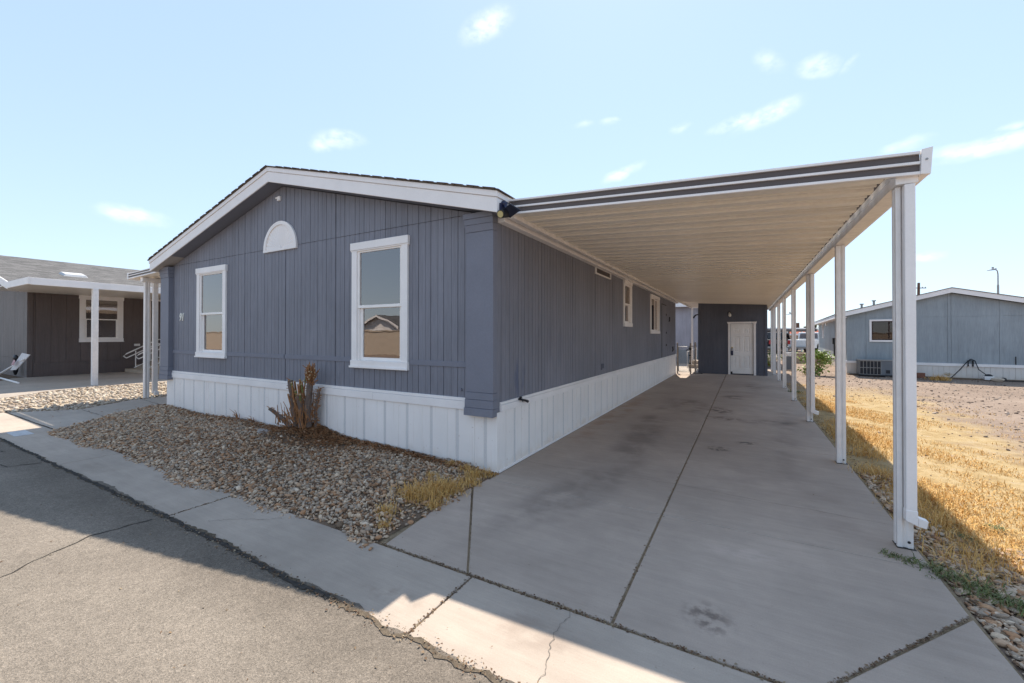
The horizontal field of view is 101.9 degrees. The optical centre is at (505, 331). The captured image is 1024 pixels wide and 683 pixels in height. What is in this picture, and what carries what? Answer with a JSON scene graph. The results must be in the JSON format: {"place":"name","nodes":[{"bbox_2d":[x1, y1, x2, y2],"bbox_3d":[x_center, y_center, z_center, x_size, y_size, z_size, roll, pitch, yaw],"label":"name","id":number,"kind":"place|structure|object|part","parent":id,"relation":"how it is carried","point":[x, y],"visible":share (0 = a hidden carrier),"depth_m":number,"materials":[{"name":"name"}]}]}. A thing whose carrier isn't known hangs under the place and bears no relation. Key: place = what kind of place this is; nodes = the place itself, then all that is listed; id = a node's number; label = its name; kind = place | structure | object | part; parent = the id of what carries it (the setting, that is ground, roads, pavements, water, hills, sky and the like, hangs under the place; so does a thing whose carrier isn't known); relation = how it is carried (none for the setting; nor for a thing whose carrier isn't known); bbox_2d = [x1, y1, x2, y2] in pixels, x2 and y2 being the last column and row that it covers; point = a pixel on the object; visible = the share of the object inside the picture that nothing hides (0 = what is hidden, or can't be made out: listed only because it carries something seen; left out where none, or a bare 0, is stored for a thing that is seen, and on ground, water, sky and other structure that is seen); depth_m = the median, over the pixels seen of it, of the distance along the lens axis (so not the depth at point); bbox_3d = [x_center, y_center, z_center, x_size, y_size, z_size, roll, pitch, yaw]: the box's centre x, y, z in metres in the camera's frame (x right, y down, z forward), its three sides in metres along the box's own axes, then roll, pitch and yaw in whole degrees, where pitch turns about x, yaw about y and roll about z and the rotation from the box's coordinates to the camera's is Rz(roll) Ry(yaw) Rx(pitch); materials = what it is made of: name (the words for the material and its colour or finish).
{"place":"outdoors","nodes":[
{"label":"outdoors","id":0,"kind":"place"},
{"bbox_2d":[0,374,23,380],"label":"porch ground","id":1,"kind":"structure","parent":0,"point":[5,376],"depth_m":15.86,"materials":[{"name":"concrete"}]},
{"bbox_2d":[0,382,158,398],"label":"slab edge soil","id":2,"kind":"structure","parent":0,"point":[55,390],"depth_m":11.52,"materials":[{"name":"brown soil"}]},
{"bbox_2d":[0,381,166,412],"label":"pale gravel ground","id":3,"kind":"structure","parent":0,"point":[62,404],"depth_m":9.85,"materials":[{"name":"beige gravel"}]},
{"bbox_2d":[127,268,160,397],"bbox_3d":[-6.308,0.064,13.842,2.810,3.253,8.915,0,0,30],"label":"patio awning","id":4,"kind":"object","parent":3,"relation":"on","point":[147,276],"visible":0.27,"depth_m":10.52,"materials":[{"name":"metal"}]},
{"bbox_2d":[0,438,514,682],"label":"road","id":5,"kind":"structure","parent":0,"point":[78,616],"depth_m":2.41,"materials":[{"name":"grey asphalt"}]},
{"bbox_2d":[47,403,498,550],"bbox_3d":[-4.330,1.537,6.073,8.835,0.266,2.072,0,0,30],"label":"gravel bed","id":6,"kind":"object","parent":0,"point":[129,430],"visible":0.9,"depth_m":4.92,"materials":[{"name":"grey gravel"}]},
{"bbox_2d":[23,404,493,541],"bbox_3d":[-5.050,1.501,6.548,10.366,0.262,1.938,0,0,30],"label":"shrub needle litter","id":7,"kind":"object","parent":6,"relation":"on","point":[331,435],"visible":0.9,"depth_m":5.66,"materials":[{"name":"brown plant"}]},
{"bbox_2d":[257,428,269,433],"bbox_3d":[-3.720,1.542,6.380,0.362,0.095,0.177,0,0,30],"label":"boulder","id":8,"kind":"object","parent":6,"relation":"on","point":[260,430],"visible":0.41,"depth_m":6.32,"materials":[{"name":"grey stone"}]},
{"bbox_2d":[267,362,323,430],"bbox_3d":[-3.237,0.983,6.310,1.012,1.065,0.298,0,0,23],"label":"cut shrub","id":9,"kind":"object","parent":6,"relation":"on","point":[301,414],"visible":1,"depth_m":6.19,"materials":[{"name":"brown plant"}]},
{"bbox_2d":[372,459,497,529],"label":"dry grass tufts","id":10,"kind":"object","parent":6,"relation":"on","point":[436,486],"visible":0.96,"depth_m":4.09,"materials":[{"name":"yellow plant"}]},
{"bbox_2d":[0,0,1023,327],"label":"sky","id":11,"kind":"structure","parent":0,"point":[123,123],"materials":[{"name":"blue"}]},
{"bbox_2d":[23,349,1023,677],"bbox_3d":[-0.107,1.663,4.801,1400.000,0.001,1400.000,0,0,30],"label":"ground","id":12,"kind":"structure","parent":0,"point":[979,437],"depth_m":6.96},
{"bbox_2d":[0,255,160,384],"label":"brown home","id":13,"kind":"object","parent":12,"relation":"on","point":[57,318],"visible":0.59,"depth_m":16.35,"materials":[{"name":"grey"}]},
{"bbox_2d":[79,295,123,341],"bbox_3d":[-16.931,-0.464,17.330,0.556,2.058,2.046,0,0,30],"label":"window","id":14,"kind":"structure","parent":13,"relation":"in","point":[110,308],"depth_m":17.39,"materials":[{"name":"glass"}]},
{"bbox_2d":[151,301,160,358],"bbox_3d":[-15.709,-0.055,18.989,0.019,2.650,0.848,0,0,30],"label":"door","id":15,"kind":"structure","parent":13,"relation":"in","point":[159,303],"depth_m":18.86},
{"bbox_2d":[0,372,166,397],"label":"patio slab","id":16,"kind":"structure","parent":12,"relation":"on","point":[27,385],"depth_m":13.82,"materials":[{"name":"concrete"}]},
{"bbox_2d":[0,353,29,383],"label":"lounge chair","id":17,"kind":"object","parent":16,"relation":"on","point":[21,359],"visible":1,"depth_m":13.96,"materials":[{"name":"white plastic"}]},
{"bbox_2d":[12,355,18,374],"bbox_3d":[-18.309,1.237,15.525,0.402,0.778,0.159,0,0,30],"label":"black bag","id":18,"kind":"object","parent":17,"relation":"hanging from","point":[15,358],"visible":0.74,"depth_m":15.48,"materials":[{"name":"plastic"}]},
{"bbox_2d":[123,339,159,373],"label":"porch steps","id":19,"kind":"structure","parent":16,"relation":"on","point":[137,368],"depth_m":17.48,"materials":[{"name":"grey metal"}]},
{"bbox_2d":[8,396,166,428],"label":"walkway","id":20,"kind":"structure","parent":12,"relation":"on","point":[66,418],"depth_m":8.40,"materials":[{"name":"concrete"}]},
{"bbox_2d":[0,412,770,682],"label":"sidewalk","id":21,"kind":"structure","parent":12,"relation":"on","point":[529,639],"depth_m":2.56,"materials":[{"name":"concrete"}]},
{"bbox_2d":[6,430,33,436],"bbox_3d":[-7.856,1.636,6.719,0.510,0.010,0.210,0,0,30],"label":"utility cover","id":22,"kind":"object","parent":21,"relation":"on","point":[19,433],"visible":1,"depth_m":6.68,"materials":[{"name":"grey metal"}]},
{"bbox_2d":[147,165,677,472],"bbox_3d":[-0.131,-0.437,13.107,8.670,4.376,14.946,0,0,30],"label":"manufactured home","id":23,"kind":"object","parent":12,"relation":"on","point":[445,320],"visible":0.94,"depth_m":6.16,"materials":[{"name":"blue wood"}]},
{"bbox_2d":[194,264,227,358],"bbox_3d":[-5.666,-0.379,8.004,1.128,1.750,0.106,0,0,30],"label":"window","id":24,"kind":"structure","parent":23,"relation":"in","point":[211,285],"depth_m":8.03,"materials":[{"name":"glass"}]},
{"bbox_2d":[349,235,409,370],"bbox_3d":[-1.753,-0.384,5.758,1.123,1.785,0.106,0,0,30],"label":"window","id":25,"kind":"structure","parent":23,"relation":"in","point":[380,267],"depth_m":5.77,"materials":[{"name":"glass"}]},
{"bbox_2d":[497,200,519,217],"bbox_3d":[0.046,-1.352,4.582,0.240,0.223,0.228,0,0,30],"label":"security camera","id":26,"kind":"object","parent":23,"relation":"attached to","point":[506,210],"visible":1,"depth_m":4.55,"materials":[{"name":"plastic"}]},
{"bbox_2d":[623,280,632,326],"bbox_3d":[2.958,-0.685,10.162,0.092,1.115,0.800,0,0,30],"label":"window","id":27,"kind":"structure","parent":23,"relation":"in","point":[627,286],"depth_m":10.23,"materials":[{"name":"white paint"}]},
{"bbox_2d":[650,294,659,333],"bbox_3d":[4.741,-0.550,13.266,0.092,1.210,1.480,0,0,30],"label":"window","id":28,"kind":"structure","parent":23,"relation":"in","point":[654,304],"depth_m":13.25,"materials":[{"name":"white paint"}]},
{"bbox_2d":[662,304,666,356],"bbox_3d":[5.634,-0.048,14.779,0.029,1.870,0.960,0,0,30],"label":"side door","id":29,"kind":"structure","parent":23,"relation":"in","point":[664,314],"depth_m":14.80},
{"bbox_2d":[675,302,697,363],"bbox_3d":[9.960,-0.153,28.070,13.100,4.010,8.440,0,0,30],"label":"lilac home","id":30,"kind":"object","parent":12,"relation":"on","point":[683,323],"visible":0.06,"depth_m":23.67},
{"bbox_2d":[676,363,697,372],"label":"back walk","id":31,"kind":"structure","parent":12,"relation":"on","point":[681,366],"depth_m":19.72,"materials":[{"name":"concrete"}]},
{"bbox_2d":[687,348,697,367],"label":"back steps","id":32,"kind":"structure","parent":31,"relation":"on","point":[692,363],"depth_m":20.16,"materials":[{"name":"white"}]},
{"bbox_2d":[768,351,781,366],"bbox_3d":[13.202,1.291,21.009,1.341,0.998,1.166,0,0,30],"label":"green plant","id":33,"kind":"object","parent":12,"relation":"on","point":[769,363],"visible":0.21,"depth_m":20.88,"materials":[{"name":"green plant"}]},
{"bbox_2d":[767,332,797,352],"bbox_3d":[24.337,0.957,37.563,5.710,1.836,1.930,0,0,-32],"label":"dark pickup","id":34,"kind":"object","parent":12,"relation":"on","point":[769,338],"visible":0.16,"depth_m":36.83,"materials":[{"name":"paint"}]},
{"bbox_2d":[786,352,790,369],"bbox_3d":[13.058,1.342,19.148,0.250,0.800,0.250,0,0,30],"label":"meter pedestal","id":35,"kind":"object","parent":12,"relation":"on","point":[788,360],"visible":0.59,"depth_m":19.09,"materials":[{"name":"grey metal"}]},
{"bbox_2d":[767,328,817,351],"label":"carport","id":36,"kind":"object","parent":12,"relation":"on","point":[788,330],"visible":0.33,"depth_m":40.26,"materials":[{"name":"white paint"}]},
{"bbox_2d":[796,353,825,362],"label":"block wall","id":37,"kind":"structure","parent":12,"relation":"on","point":[798,360],"depth_m":23.94,"materials":[{"name":"beige concrete"}]},
{"bbox_2d":[796,348,834,375],"bbox_3d":[12.509,1.168,16.820,1.329,1.184,1.353,0,0,-17],"label":"green shrub","id":38,"kind":"object","parent":12,"relation":"on","point":[825,356],"visible":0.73,"depth_m":16.58,"materials":[{"name":"green plant"}]},
{"bbox_2d":[856,359,892,376],"bbox_3d":[14.858,1.412,16.326,1.640,0.625,0.660,0,0,33],"label":"air conditioner","id":39,"kind":"object","parent":12,"relation":"on","point":[873,367],"visible":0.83,"depth_m":16.27,"materials":[{"name":"grey metal"}]},
{"bbox_2d":[796,371,1023,479],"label":"lot stones","id":40,"kind":"object","parent":12,"relation":"on","point":[1006,413],"visible":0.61,"depth_m":10.62,"materials":[{"name":"beige gravel"}]},
{"bbox_2d":[815,287,1023,381],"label":"blue grey home","id":41,"kind":"object","parent":12,"relation":"on","point":[957,329],"visible":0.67,"depth_m":15.62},
{"bbox_2d":[869,319,891,341],"bbox_3d":[15.283,-0.054,16.588,1.190,0.900,0.092,0,0,33],"label":"window","id":42,"kind":"structure","parent":41,"relation":"in","point":[880,330],"depth_m":16.71,"materials":[{"name":"glass"}]},
{"bbox_2d":[951,359,1023,381],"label":"black hose","id":43,"kind":"object","parent":41,"relation":"on","point":[972,360],"visible":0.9,"depth_m":15.26,"materials":[{"name":"plastic"}]},
{"bbox_2d":[917,373,924,377],"bbox_3d":[15.704,1.645,15.755,0.260,0.191,0.100,0,0,13],"label":"brick stack","id":44,"kind":"object","parent":12,"relation":"on","point":[920,375],"visible":0.63,"depth_m":15.71,"materials":[{"name":"brown brick"}]},
{"bbox_2d":[822,416,1023,586],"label":"tall dry grass","id":45,"kind":"structure","parent":12,"relation":"on","point":[962,545],"depth_m":3.24,"materials":[{"name":"yellow plant"}]},
{"bbox_2d":[923,373,951,380],"bbox_3d":[15.631,1.603,15.046,1.004,0.284,0.824,0,-1,-42],"label":"dry weed","id":46,"kind":"object","parent":12,"relation":"on","point":[938,378],"visible":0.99,"depth_m":14.95,"materials":[{"name":"yellow plant"}]},
{"bbox_2d":[857,472,1023,674],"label":"driveway edge stones","id":47,"kind":"object","parent":12,"relation":"on","point":[1012,633],"visible":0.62,"depth_m":2.70,"materials":[{"name":"grey gravel"}]},
{"bbox_2d":[987,267,998,293],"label":"street lamp","id":48,"kind":"object","parent":12,"relation":"on","point":[992,268],"visible":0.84,"depth_m":44.98,"materials":[{"name":"metal"}]},
{"bbox_2d":[983,374,1006,379],"bbox_3d":[17.392,1.615,14.787,0.550,0.213,0.211,0,-1,42],"label":"pump box","id":49,"kind":"object","parent":12,"relation":"on","point":[987,376],"visible":0.77,"depth_m":14.83,"materials":[{"name":"white plastic"}]},
{"bbox_2d":[990,378,1004,381],"bbox_3d":[17.109,1.674,14.464,0.196,0.162,0.342,0,-1,-42],"label":"flat rock","id":50,"kind":"object","parent":12,"relation":"on","point":[998,379],"visible":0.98,"depth_m":14.42,"materials":[{"name":"beige stone"}]},
{"bbox_2d":[377,369,1023,682],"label":"driveway","id":51,"kind":"structure","parent":0,"point":[760,558],"depth_m":3.19,"materials":[{"name":"concrete"}]},
{"bbox_2d":[0,379,1023,682],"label":"leaf litter","id":52,"kind":"object","parent":51,"relation":"on","point":[946,627],"visible":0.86,"depth_m":2.40,"materials":[{"name":"brown plant"}]},
{"bbox_2d":[677,342,696,373],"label":"chain link gate","id":53,"kind":"structure","parent":51,"relation":"on","point":[690,352],"depth_m":17.07,"materials":[{"name":"metal"}]},
{"bbox_2d":[508,146,932,550],"bbox_3d":[6.246,0.117,12.046,3.514,3.142,18.927,0,0,30],"label":"carport","id":54,"kind":"object","parent":51,"relation":"on","point":[772,239],"visible":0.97,"depth_m":4.54,"materials":[{"name":"metal"}]},
{"bbox_2d":[693,303,767,375],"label":"storage shed","id":55,"kind":"structure","parent":51,"relation":"on","point":[732,339],"depth_m":16.84,"materials":[{"name":"wood"}]},
{"bbox_2d":[731,324,753,374],"bbox_3d":[9.477,0.699,16.700,0.808,2.048,0.130,0,0,30],"label":"door","id":56,"kind":"structure","parent":55,"relation":"in","point":[741,334],"depth_m":16.69,"materials":[{"name":"beige paint"}]},
{"bbox_2d":[790,330,817,349],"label":"red roofed house","id":57,"kind":"structure","parent":0,"point":[797,337],"depth_m":46.80,"materials":[{"name":"tile"}]},
{"bbox_2d":[786,381,1023,580],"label":"dry lawn","id":58,"kind":"structure","parent":0,"point":[863,439],"depth_m":4.54,"materials":[{"name":"yellow plant"}]},
{"bbox_2d":[788,389,1023,616],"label":"green weeds","id":59,"kind":"object","parent":58,"relation":"on","point":[1020,603],"visible":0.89,"depth_m":2.66,"materials":[{"name":"green plant"}]},
{"bbox_2d":[917,283,925,294],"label":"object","id":60,"kind":"object","parent":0,"point":[918,288],"visible":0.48,"depth_m":59.88,"materials":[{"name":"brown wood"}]},
{"label":"far road","id":61,"kind":"structure","parent":0,"visible":0},
{"bbox_2d":[787,332,818,351],"bbox_3d":[26.979,0.954,36.737,5.710,1.836,1.930,0,-1,-38],"label":"white pickup","id":62,"kind":"object","parent":61,"relation":"on","point":[801,342],"visible":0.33,"depth_m":35.33,"materials":[{"name":"paint"}]},
{"bbox_3d":[26.454,0.351,36.329,0.145,0.440,1.360,0,-1,-38],"label":"rear window","id":63,"kind":"part","parent":62,"relation":"part of","materials":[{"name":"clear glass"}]}
]}

